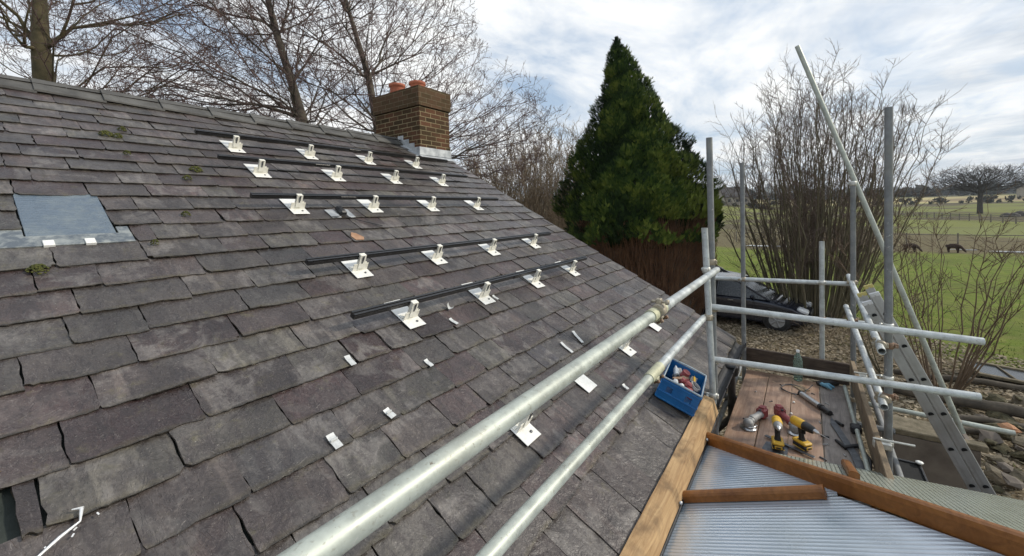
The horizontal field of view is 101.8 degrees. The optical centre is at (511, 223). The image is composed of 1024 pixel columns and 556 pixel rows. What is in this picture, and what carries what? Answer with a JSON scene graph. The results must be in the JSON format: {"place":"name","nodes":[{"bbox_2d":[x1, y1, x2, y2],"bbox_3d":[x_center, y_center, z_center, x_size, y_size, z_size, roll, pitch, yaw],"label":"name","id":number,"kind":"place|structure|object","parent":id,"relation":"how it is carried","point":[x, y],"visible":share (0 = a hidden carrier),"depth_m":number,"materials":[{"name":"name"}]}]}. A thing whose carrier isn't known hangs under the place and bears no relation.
{"place":"outdoors","nodes":[
{"label":"outdoors","id":0,"kind":"place"},
{"bbox_2d":[0,0,1023,197],"label":"sky","id":1,"kind":"structure","parent":0,"point":[697,54],"materials":[{"name":"white"}]},
{"bbox_2d":[531,185,1023,499],"bbox_3d":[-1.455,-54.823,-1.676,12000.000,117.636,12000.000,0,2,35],"label":"ground","id":2,"kind":"structure","parent":0,"point":[965,228],"depth_m":20.55,"materials":[{"name":"plant"}]},
{"bbox_2d":[0,0,267,111],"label":"bare tree","id":3,"kind":"object","parent":2,"relation":"on","point":[41,43],"visible":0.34,"depth_m":13.58,"materials":[{"name":"brown plant"}]},
{"bbox_2d":[48,0,420,132],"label":"bare tree","id":4,"kind":"object","parent":2,"relation":"on","point":[294,94],"visible":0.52,"depth_m":13.08,"materials":[{"name":"brown plant"}]},
{"bbox_2d":[0,74,746,555],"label":"bungalow","id":5,"kind":"object","parent":2,"relation":"on","point":[194,384],"visible":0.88,"depth_m":2.27,"materials":[{"name":"stone"}]},
{"bbox_2d":[25,264,49,274],"bbox_3d":[-2.265,0.210,1.987,0.080,0.035,0.078,33,21,29],"label":"moss cushion","id":6,"kind":"object","parent":5,"relation":"on","point":[38,267],"visible":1,"depth_m":1.98,"materials":[{"name":"plant"}]},
{"bbox_2d":[37,506,99,555],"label":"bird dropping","id":7,"kind":"object","parent":5,"relation":"on","point":[59,537],"visible":1,"depth_m":1.21,"materials":[{"name":"white"}]},
{"bbox_2d":[98,130,113,136],"bbox_3d":[-3.343,-0.753,3.424,0.094,0.040,0.095,33,21,29],"label":"moss cushion","id":8,"kind":"object","parent":5,"relation":"on","point":[104,132],"visible":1,"depth_m":3.41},
{"bbox_2d":[189,166,202,172],"bbox_3d":[-2.627,-0.460,3.461,0.094,0.038,0.098,33,21,29],"label":"moss cushion","id":9,"kind":"object","parent":5,"relation":"on","point":[199,169],"visible":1,"depth_m":3.45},
{"bbox_2d":[219,135,245,152],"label":"solar bracket","id":10,"kind":"object","parent":5,"relation":"attached to","point":[235,145],"visible":1,"depth_m":4.14,"materials":[{"name":"metal"}]},
{"bbox_2d":[194,129,447,161],"bbox_3d":[-2.010,-0.938,5.281,0.050,0.051,3.360,0,2,35],"label":"mounting rail","id":11,"kind":"object","parent":10,"relation":"attached to","point":[230,135],"visible":1,"depth_m":4.74,"materials":[{"name":"black metal"}]},
{"bbox_2d":[244,159,271,177],"bbox_3d":[-2.366,-0.556,3.888,0.290,0.132,0.138,34,21,30],"label":"solar bracket","id":12,"kind":"object","parent":5,"relation":"attached to","point":[260,169],"visible":1,"depth_m":3.86,"materials":[{"name":"metal"}]},
{"bbox_2d":[279,194,309,213],"bbox_3d":[-1.841,-0.211,3.540,0.290,0.132,0.138,33,21,29],"label":"solar bracket","id":13,"kind":"object","parent":5,"relation":"attached to","point":[296,205],"visible":0.94,"depth_m":3.52,"materials":[{"name":"metal"}]},
{"bbox_2d":[295,144,318,159],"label":"solar bracket","id":14,"kind":"object","parent":5,"relation":"attached to","point":[310,153],"visible":1,"depth_m":4.77,"materials":[{"name":"metal"}]},
{"bbox_2d":[321,165,345,180],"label":"solar bracket","id":15,"kind":"object","parent":5,"relation":"attached to","point":[336,175],"visible":1,"depth_m":4.49,"materials":[{"name":"metal"}]},
{"bbox_2d":[217,154,466,177],"bbox_3d":[-1.618,-0.649,4.933,0.050,0.051,3.240,0,2,35],"label":"mounting rail","id":16,"kind":"object","parent":15,"relation":"attached to","point":[269,160],"visible":1,"depth_m":4.39,"materials":[{"name":"black metal"}]},
{"bbox_2d":[326,432,342,448],"bbox_3d":[-0.761,0.929,1.783,0.078,0.011,0.036,32,20,27],"label":"slate strap","id":17,"kind":"object","parent":5,"relation":"on","point":[334,441],"visible":1,"depth_m":1.78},
{"bbox_2d":[344,355,356,365],"bbox_3d":[-0.867,0.731,2.228,0.075,0.007,0.032,34,21,29],"label":"slate strap","id":18,"kind":"object","parent":5,"relation":"on","point":[350,360],"visible":1,"depth_m":2.23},
{"bbox_2d":[341,253,373,277],"bbox_3d":[-1.138,0.257,3.058,0.290,0.132,0.138,34,21,29],"label":"solar bracket","id":19,"kind":"object","parent":5,"relation":"attached to","point":[358,268],"visible":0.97,"depth_m":3.03,"materials":[{"name":"metal"}]},
{"bbox_2d":[356,151,375,164],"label":"solar bracket","id":20,"kind":"object","parent":5,"relation":"attached to","point":[368,159],"visible":1,"depth_m":5.41,"materials":[{"name":"metal"}]},
{"bbox_2d":[356,195,382,212],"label":"solar bracket","id":21,"kind":"object","parent":5,"relation":"attached to","point":[373,206],"visible":0.96,"depth_m":4.13,"materials":[{"name":"metal"}]},
{"bbox_2d":[250,192,498,200],"bbox_3d":[-1.111,-0.282,4.501,0.050,0.051,3.150,0,2,35],"label":"mounting rail","id":22,"kind":"object","parent":21,"relation":"on","point":[254,195],"visible":0.98,"depth_m":3.94,"materials":[{"name":"black metal"}]},
{"bbox_2d":[383,407,395,418],"bbox_3d":[-0.594,0.917,2.020,0.060,0.011,0.034,30,19,21],"label":"slate strap","id":23,"kind":"object","parent":5,"relation":"on","point":[387,411],"visible":1,"depth_m":2.02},
{"bbox_2d":[380,170,402,183],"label":"solar bracket","id":24,"kind":"object","parent":5,"relation":"attached to","point":[394,178],"visible":1,"depth_m":5.13,"materials":[{"name":"metal"}]},
{"bbox_2d":[387,299,425,328],"bbox_3d":[-0.695,0.545,2.772,0.290,0.132,0.138,33,20,28],"label":"solar bracket","id":25,"kind":"object","parent":5,"relation":"attached to","point":[407,316],"visible":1,"depth_m":2.74,"materials":[{"name":"metal"}]},
{"bbox_2d":[404,157,422,168],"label":"solar bracket","id":26,"kind":"object","parent":5,"relation":"attached to","point":[416,163],"visible":1,"depth_m":6.08,"materials":[{"name":"metal"}]},
{"bbox_2d":[417,196,439,210],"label":"solar bracket","id":27,"kind":"object","parent":5,"relation":"attached to","point":[431,205],"visible":0.95,"depth_m":4.77,"materials":[{"name":"metal"}]},
{"bbox_2d":[421,244,447,264],"bbox_3d":[-0.690,0.224,3.697,0.290,0.132,0.138,33,20,28],"label":"solar bracket","id":28,"kind":"object","parent":5,"relation":"attached to","point":[435,257],"visible":0.94,"depth_m":3.67,"materials":[{"name":"metal"}]},
{"bbox_2d":[305,232,550,265],"bbox_3d":[-0.429,0.186,3.994,0.050,0.051,3.150,0,2,35],"label":"mounting rail","id":29,"kind":"object","parent":28,"relation":"attached to","point":[342,257],"visible":1,"depth_m":3.38,"materials":[{"name":"black metal"}]},
{"bbox_2d":[430,174,447,185],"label":"solar bracket","id":30,"kind":"object","parent":5,"relation":"attached to","point":[441,181],"visible":1,"depth_m":5.79,"materials":[{"name":"metal"}]},
{"bbox_2d":[463,197,483,209],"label":"solar bracket","id":31,"kind":"object","parent":5,"relation":"attached to","point":[476,204],"visible":0.95,"depth_m":5.44,"materials":[{"name":"metal"}]},
{"bbox_2d":[461,282,495,304],"bbox_3d":[-0.252,0.513,3.405,0.290,0.132,0.138,34,21,30],"label":"solar bracket","id":32,"kind":"object","parent":5,"relation":"attached to","point":[483,296],"visible":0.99,"depth_m":3.38,"materials":[{"name":"metal"}]},
{"bbox_2d":[477,238,500,255],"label":"solar bracket","id":33,"kind":"object","parent":5,"relation":"attached to","point":[490,249],"visible":0.94,"depth_m":4.30,"materials":[{"name":"metal"}]},
{"bbox_2d":[510,412,540,445],"bbox_3d":[0.075,1.055,2.252,0.191,0.132,0.138,33,20,29],"label":"solar bracket","id":34,"kind":"object","parent":5,"relation":"on","point":[525,431],"visible":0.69,"depth_m":2.24,"materials":[{"name":"metal"}]},
{"bbox_2d":[516,269,544,287],"bbox_3d":[0.205,0.481,4.051,0.290,0.132,0.138,34,21,31],"label":"solar bracket","id":35,"kind":"object","parent":5,"relation":"attached to","point":[535,281],"visible":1,"depth_m":4.02,"materials":[{"name":"metal"}]},
{"bbox_2d":[522,234,540,248],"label":"solar bracket","id":36,"kind":"object","parent":5,"relation":"attached to","point":[532,243],"visible":0.95,"depth_m":4.97,"materials":[{"name":"metal"}]},
{"bbox_2d":[555,260,580,275],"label":"solar bracket","id":37,"kind":"object","parent":5,"relation":"attached to","point":[571,270],"visible":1,"depth_m":4.65,"materials":[{"name":"metal"}]},
{"bbox_2d":[350,256,587,319],"bbox_3d":[-0.021,0.468,3.683,0.050,0.051,3.130,0,2,35],"label":"mounting rail","id":38,"kind":"object","parent":37,"relation":"on","point":[372,310],"visible":1,"depth_m":3.03,"materials":[{"name":"black metal"}]},
{"bbox_2d":[575,374,596,392],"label":"solar bracket","id":39,"kind":"object","parent":5,"relation":"on","point":[587,384],"visible":0.58,"depth_m":2.86,"materials":[{"name":"metal"}]},
{"bbox_2d":[619,337,635,356],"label":"solar bracket","id":40,"kind":"object","parent":5,"relation":"on","point":[627,349],"visible":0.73,"depth_m":3.51,"materials":[{"name":"metal"}]},
{"bbox_2d":[649,323,661,331],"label":"solar bracket","id":41,"kind":"object","parent":5,"relation":"on","point":[656,327],"visible":0.52,"depth_m":4.18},
{"bbox_2d":[619,395,718,555],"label":"eaves timber","id":42,"kind":"object","parent":5,"relation":"attached to","point":[651,533],"visible":0.98,"depth_m":2.26,"materials":[{"name":"wood"}]},
{"bbox_2d":[655,358,706,416],"bbox_3d":[1.288,1.224,3.157,0.289,0.182,0.392,24,16,26],"label":"plastic crate","id":43,"kind":"object","parent":5,"relation":"on","point":[669,390],"visible":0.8,"depth_m":3.02,"materials":[{"name":"plastic"}]},
{"bbox_2d":[673,366,679,376],"bbox_3d":[1.285,1.154,3.257,0.044,0.056,0.114,19,14,9],"label":"sealant tube","id":44,"kind":"object","parent":43,"relation":"in","point":[676,371],"visible":0.94,"depth_m":3.22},
{"bbox_2d":[678,369,689,383],"bbox_3d":[1.312,1.173,3.179,0.120,0.075,0.088,5,30,-39],"label":"tape reel","id":45,"kind":"object","parent":43,"relation":"in","point":[685,372],"visible":0.78,"depth_m":3.17,"materials":[{"name":"red plastic"}]},
{"bbox_2d":[685,381,692,399],"bbox_3d":[1.294,1.213,3.036,0.070,0.060,0.150,38,18,10],"label":"fixings pack","id":46,"kind":"object","parent":43,"relation":"in","point":[688,384],"visible":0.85,"depth_m":3.06,"materials":[{"name":"red plastic"}]},
{"bbox_2d":[691,381,700,392],"bbox_3d":[1.365,1.211,3.094,0.080,0.021,0.108,37,18,10],"label":"cable hank","id":47,"kind":"object","parent":43,"relation":"in","point":[697,389],"visible":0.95,"depth_m":3.08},
{"bbox_2d":[199,0,570,187],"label":"bare tree","id":48,"kind":"object","parent":2,"relation":"on","point":[364,62],"visible":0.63,"depth_m":15.45,"materials":[{"name":"brown plant"}]},
{"bbox_2d":[459,152,532,198],"bbox_3d":[-0.850,-0.798,27.183,5.852,7.834,7.041,-2,2,-10],"label":"hedge thicket","id":49,"kind":"object","parent":2,"relation":"on","point":[503,176],"visible":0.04,"depth_m":26.68,"materials":[{"name":"brown plant"}]},
{"bbox_2d":[459,106,590,232],"bbox_3d":[0.957,-1.645,24.395,11.315,9.615,11.745,0,2,35],"label":"bare bush","id":50,"kind":"object","parent":2,"relation":"on","point":[543,189],"visible":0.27,"depth_m":22.58,"materials":[{"name":"brown plant"}]},
{"bbox_2d":[550,35,725,314],"bbox_3d":[4.439,-1.704,14.889,5.997,10.060,7.229,0,2,35],"label":"conifer","id":51,"kind":"object","parent":2,"relation":"on","point":[637,211],"visible":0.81,"depth_m":13.28,"materials":[{"name":"green plant"}]},
{"bbox_2d":[277,45,1015,555],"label":"scaffold","id":52,"kind":"object","parent":2,"relation":"on","point":[349,529],"visible":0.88,"depth_m":2.98,"materials":[{"name":"metal"}]},
{"bbox_2d":[740,405,767,431],"bbox_3d":[2.117,1.681,3.620,0.390,0.096,0.124,-3,2,-38],"label":"angle grinder","id":53,"kind":"object","parent":52,"relation":"on","point":[748,424],"visible":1,"depth_m":3.57,"materials":[{"name":"metal"}]},
{"bbox_2d":[762,441,788,454],"bbox_3d":[2.025,1.746,3.202,0.170,0.007,0.300,0,2,35],"label":"loose slate","id":54,"kind":"object","parent":52,"relation":"on","point":[767,444],"visible":0.45,"depth_m":3.22,"materials":[{"name":"stone"}]},
{"bbox_2d":[771,415,784,450],"bbox_3d":[2.051,1.621,3.211,0.079,0.214,0.195,-1,2,27],"label":"cordless drill","id":55,"kind":"object","parent":54,"relation":"on","point":[777,442],"visible":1,"depth_m":3.20,"materials":[{"name":"yellow plastic"}]},
{"bbox_2d":[764,434,814,457],"bbox_3d":[2.157,1.729,3.242,0.030,0.007,0.360,-2,2,-29],"label":"steel bar","id":56,"kind":"object","parent":52,"relation":"on","point":[796,449],"visible":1,"depth_m":3.19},
{"bbox_2d":[774,404,804,435],"bbox_3d":[2.366,1.676,3.569,0.124,0.096,0.390,-1,2,9],"label":"angle grinder","id":57,"kind":"object","parent":52,"relation":"on","point":[779,410],"visible":0.66,"depth_m":3.58,"materials":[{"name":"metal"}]},
{"bbox_2d":[781,384,812,394],"bbox_3d":[2.892,1.670,4.227,0.272,0.055,0.238,0,2,35],"label":"wire coil","id":58,"kind":"object","parent":52,"relation":"on","point":[795,385],"visible":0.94,"depth_m":4.23,"materials":[{"name":"metal"}]},
{"bbox_2d":[793,349,802,381],"bbox_3d":[3.074,1.517,4.471,0.084,0.332,0.084,0,2,35],"label":"water bottle","id":59,"kind":"object","parent":52,"relation":"on","point":[797,361],"visible":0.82,"depth_m":4.45,"materials":[{"name":"green plastic"}]},
{"bbox_2d":[793,385,809,390],"bbox_3d":[2.970,1.686,4.271,0.090,0.008,0.130,-2,2,0],"label":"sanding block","id":60,"kind":"object","parent":52,"relation":"on","point":[799,388],"depth_m":4.26,"materials":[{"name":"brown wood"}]},
{"bbox_2d":[790,415,828,450],"bbox_3d":[2.261,1.625,3.159,0.079,0.214,0.300,-2,2,-13],"label":"cordless drill","id":61,"kind":"object","parent":52,"relation":"on","point":[800,441],"visible":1,"depth_m":3.20,"materials":[{"name":"yellow plastic"}]},
{"bbox_2d":[798,390,832,415],"bbox_3d":[2.845,1.681,3.913,0.054,0.053,0.414,-1,2,3],"label":"sealant gun","id":62,"kind":"object","parent":52,"relation":"on","point":[814,402],"visible":1,"depth_m":3.88,"materials":[{"name":"metal"}]},
{"bbox_2d":[816,379,838,389],"bbox_3d":[3.269,1.655,4.320,0.211,0.065,0.161,-3,2,-34],"label":"work glove","id":63,"kind":"object","parent":52,"relation":"on","point":[828,384],"visible":1,"depth_m":4.30,"materials":[{"name":"fabric"}]},
{"bbox_2d":[830,417,872,470],"bbox_3d":[2.638,1.714,3.276,0.157,0.040,0.863,-1,2,21],"label":"slate ripper","id":64,"kind":"object","parent":52,"relation":"on","point":[846,444],"visible":0.73,"depth_m":3.21,"materials":[{"name":"metal"}]},
{"bbox_2d":[716,266,747,275],"bbox_3d":[8.938,2.426,19.774,4.485,1.520,2.020,-1,2,15],"label":"parked car","id":65,"kind":"object","parent":2,"relation":"on","point":[723,270],"visible":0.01,"depth_m":19.24,"materials":[{"name":"paint"}]},
{"bbox_2d":[717,187,750,205],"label":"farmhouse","id":66,"kind":"object","parent":2,"relation":"on","point":[731,193],"visible":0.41,"depth_m":178.51,"materials":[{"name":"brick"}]},
{"bbox_2d":[701,272,813,330],"bbox_3d":[7.588,2.529,14.310,4.485,1.520,2.020,0,2,39],"label":"parked car","id":67,"kind":"object","parent":2,"relation":"on","point":[758,296],"visible":0.38,"depth_m":13.25,"materials":[{"name":"paint"}]},
{"bbox_2d":[519,181,1021,203],"bbox_3d":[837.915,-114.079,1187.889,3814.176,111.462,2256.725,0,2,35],"label":"woodland","id":68,"kind":"object","parent":2,"relation":"on","point":[963,193],"visible":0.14,"depth_m":324.34,"materials":[{"name":"plant"}]},
{"bbox_2d":[695,38,967,327],"bbox_3d":[9.670,-1.319,13.795,7.450,9.116,6.701,0,2,35],"label":"coppiced shrub","id":69,"kind":"object","parent":2,"relation":"on","point":[798,235],"visible":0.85,"depth_m":12.97,"materials":[{"name":"brown plant"}]},
{"bbox_2d":[663,432,1023,555],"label":"conservatory","id":70,"kind":"object","parent":2,"relation":"on","point":[741,499],"visible":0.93,"depth_m":1.93,"materials":[{"name":"plastic"}]},
{"bbox_2d":[793,312,911,357],"bbox_3d":[8.985,2.843,11.080,2.661,0.979,2.111,0,2,35],"label":"bramble patch","id":71,"kind":"object","parent":2,"relation":"on","point":[846,333],"visible":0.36,"depth_m":11.06,"materials":[{"name":"brown plant"}]},
{"bbox_2d":[695,194,1023,209],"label":"field hedges","id":72,"kind":"object","parent":2,"relation":"on","point":[991,200],"visible":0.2,"depth_m":179.65,"materials":[{"name":"plant"}]},
{"bbox_2d":[716,316,1023,500],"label":"leaf litter","id":73,"kind":"object","parent":2,"relation":"on","point":[899,404],"visible":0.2,"depth_m":10.47,"materials":[{"name":"plant"}]},
{"bbox_2d":[736,231,1023,243],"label":"paddock fence","id":74,"kind":"object","parent":2,"relation":"on","point":[957,234],"visible":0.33,"depth_m":33.57,"materials":[{"name":"brown wood"}]},
{"bbox_2d":[838,264,974,371],"bbox_3d":[8.390,2.146,9.199,2.125,2.523,1.479,-1,2,6],"label":"shrub","id":75,"kind":"object","parent":2,"relation":"on","point":[874,364],"visible":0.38,"depth_m":9.45,"materials":[{"name":"brown plant"}]},
{"bbox_2d":[893,458,928,481],"bbox_3d":[4.112,3.127,4.287,0.325,1.051,0.886,0,2,35],"label":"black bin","id":76,"kind":"object","parent":2,"relation":"on","point":[912,470],"visible":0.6,"depth_m":4.46,"materials":[{"name":"plastic"}]},
{"bbox_2d":[903,243,922,251],"bbox_3d":[30.195,1.795,31.344,0.365,0.691,1.186,-2,2,-20],"label":"alpaca","id":77,"kind":"object","parent":2,"relation":"on","point":[915,246],"visible":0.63,"depth_m":31.18},
{"bbox_2d":[823,179,1023,390],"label":"shrub","id":78,"kind":"object","parent":2,"relation":"on","point":[963,377],"visible":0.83,"depth_m":8.19,"materials":[{"name":"brown plant"}]},
{"bbox_2d":[857,284,995,494],"bbox_3d":[3.698,2.127,3.250,1.518,3.169,0.434,0,2,35],"label":"ladder","id":79,"kind":"object","parent":2,"relation":"on","point":[954,444],"visible":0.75,"depth_m":3.25,"materials":[{"name":"metal"}]},
{"bbox_2d":[876,420,979,434],"bbox_3d":[7.049,3.421,7.009,1.494,0.150,0.116,-1,2,15],"label":"fallen log","id":80,"kind":"object","parent":2,"relation":"on","point":[971,430],"visible":0.11,"depth_m":6.83,"materials":[{"name":"brown wood"}]},
{"bbox_2d":[878,409,988,489],"bbox_3d":[5.306,3.061,5.360,0.920,1.075,0.880,0,2,35],"label":"stone tank","id":81,"kind":"object","parent":2,"relation":"on","point":[931,454],"visible":0.3,"depth_m":5.02,"materials":[{"name":"grey stone"}]},
{"bbox_2d":[880,211,1023,223],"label":"post rail fence","id":82,"kind":"object","parent":2,"relation":"on","point":[980,217],"visible":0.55,"depth_m":74.62,"materials":[{"name":"brown wood"}]},
{"bbox_2d":[881,387,1023,418],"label":"fallen log","id":83,"kind":"object","parent":2,"relation":"on","point":[1009,409],"visible":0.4,"depth_m":7.49,"materials":[{"name":"brown wood"}]},
{"bbox_2d":[945,243,966,252],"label":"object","id":84,"kind":"object","parent":2,"relation":"on","point":[957,247],"visible":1,"depth_m":30.36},
{"bbox_2d":[893,369,1023,391],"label":"fallen log","id":85,"kind":"object","parent":2,"relation":"on","point":[1003,385],"visible":0.57,"depth_m":8.54,"materials":[{"name":"brown wood"}]},
{"bbox_2d":[919,163,1023,213],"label":"field oak","id":86,"kind":"object","parent":2,"relation":"on","point":[982,177],"visible":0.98,"depth_m":101.63,"materials":[{"name":"plant"}]},
{"bbox_2d":[950,414,1023,429],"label":"fallen log","id":87,"kind":"object","parent":2,"relation":"on","point":[975,419],"visible":0.47,"depth_m":7.15,"materials":[{"name":"wood"}]},
{"bbox_2d":[1007,421,1023,429],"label":"rubble stone","id":88,"kind":"object","parent":87,"relation":"on","point":[1017,426],"visible":0.6,"depth_m":6.91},
{"bbox_2d":[958,357,1023,383],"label":"cold frame","id":89,"kind":"object","parent":2,"relation":"on","point":[1002,372],"visible":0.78,"depth_m":8.90,"materials":[{"name":"grey glass"}]},
{"bbox_2d":[984,423,1000,427],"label":"rubble stone","id":90,"kind":"object","parent":2,"relation":"on","point":[993,424],"visible":0.18,"depth_m":6.92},
{"bbox_2d":[984,454,1010,462],"bbox_3d":[7.117,3.450,6.083,0.227,0.105,0.207,-2,2,-5],"label":"rubble stone","id":91,"kind":"object","parent":2,"relation":"on","point":[990,457],"visible":0.82,"depth_m":6.06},
{"bbox_2d":[985,411,1009,418],"bbox_3d":[8.628,3.388,7.367,0.291,0.144,0.330,-24,18,-37],"label":"rubble stone","id":92,"kind":"object","parent":2,"relation":"on","point":[992,414],"visible":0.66,"depth_m":7.35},
{"bbox_2d":[992,485,1004,493],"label":"rubble stone","id":93,"kind":"object","parent":2,"relation":"on","point":[999,489],"visible":0.95,"depth_m":5.51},
{"bbox_2d":[984,463,1014,489],"bbox_3d":[6.672,3.460,5.701,0.254,0.135,0.373,10,28,-10],"label":"rubble stone","id":94,"kind":"object","parent":2,"relation":"on","point":[993,473],"visible":0.73,"depth_m":5.67,"materials":[{"name":"stone"}]},
{"bbox_2d":[990,445,1008,452],"bbox_3d":[7.521,3.467,6.422,0.141,0.080,0.193,-9,7,-22],"label":"rubble stone","id":95,"kind":"object","parent":2,"relation":"on","point":[999,447],"visible":0.91,"depth_m":6.41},
{"bbox_2d":[991,443,1012,451],"bbox_3d":[7.620,3.473,6.492,0.185,0.094,0.266,-15,20,-39],"label":"rubble stone","id":96,"kind":"object","parent":2,"relation":"on","point":[1006,447],"visible":0.46,"depth_m":6.45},
{"bbox_2d":[978,429,1003,443],"bbox_3d":[7.573,3.376,6.610,0.275,0.142,0.362,-9,15,37],"label":"rubble stone","id":97,"kind":"object","parent":96,"relation":"on","point":[991,435],"visible":0.68,"depth_m":6.57,"materials":[{"name":"stone"}]},
{"bbox_2d":[983,438,997,444],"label":"rubble stone","id":98,"kind":"object","parent":97,"relation":"on","point":[989,441],"visible":1,"depth_m":6.47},
{"bbox_2d":[996,462,1012,471],"bbox_3d":[7.005,3.458,5.916,0.170,0.090,0.160,-3,2,-40],"label":"rubble stone","id":99,"kind":"object","parent":2,"relation":"on","point":[1004,467],"visible":1,"depth_m":5.89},
{"bbox_2d":[998,433,1012,440],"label":"rubble stone","id":100,"kind":"object","parent":2,"relation":"on","point":[1005,437],"visible":0.59,"depth_m":6.54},
{"bbox_2d":[997,423,1021,433],"bbox_3d":[7.840,3.226,6.571,0.231,0.127,0.280,-1,2,3],"label":"brick lump","id":101,"kind":"object","parent":100,"relation":"on","point":[1008,426],"visible":0.73,"depth_m":6.54,"materials":[{"name":"orange brick"}]},
{"bbox_2d":[998,415,1014,421],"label":"rubble stone","id":102,"kind":"object","parent":2,"relation":"on","point":[1006,418],"visible":0.57,"depth_m":7.21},
{"bbox_2d":[1000,471,1023,489],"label":"rubble stone","id":103,"kind":"object","parent":2,"relation":"on","point":[1018,484],"visible":1,"depth_m":5.47,"materials":[{"name":"stone"}]},
{"bbox_2d":[1000,211,1023,216],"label":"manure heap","id":104,"kind":"object","parent":2,"relation":"on","point":[1019,213],"visible":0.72,"depth_m":83.67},
{"bbox_2d":[1008,450,1023,459],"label":"rubble stone","id":105,"kind":"object","parent":2,"relation":"on","point":[1015,454],"visible":0.96,"depth_m":6.22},
{"bbox_2d":[1011,436,1023,447],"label":"stone","id":106,"kind":"object","parent":105,"relation":"on","point":[1018,440],"visible":0.96,"depth_m":6.17,"materials":[{"name":"stone"}]},
{"bbox_2d":[1009,469,1023,482],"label":"rubble stone","id":107,"kind":"object","parent":2,"relation":"on","point":[1017,473],"visible":0.68,"depth_m":5.75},
{"bbox_2d":[1011,394,1023,405],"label":"rubble stone","id":108,"kind":"object","parent":2,"relation":"on","point":[1014,400],"visible":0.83,"depth_m":7.84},
{"bbox_2d":[1015,185,1023,196],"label":"farmhouse","id":109,"kind":"object","parent":2,"relation":"on","point":[1019,191],"visible":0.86,"depth_m":213.43,"materials":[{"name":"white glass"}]},
{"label":"rubble stone","id":110,"kind":"object","parent":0,"visible":0},
{"bbox_2d":[985,393,1007,402],"bbox_3d":[9.022,3.264,7.727,0.250,0.139,0.352,-24,5,4],"label":"rubble stone","id":111,"kind":"object","parent":110,"relation":"on","point":[995,397],"visible":0.73,"depth_m":7.72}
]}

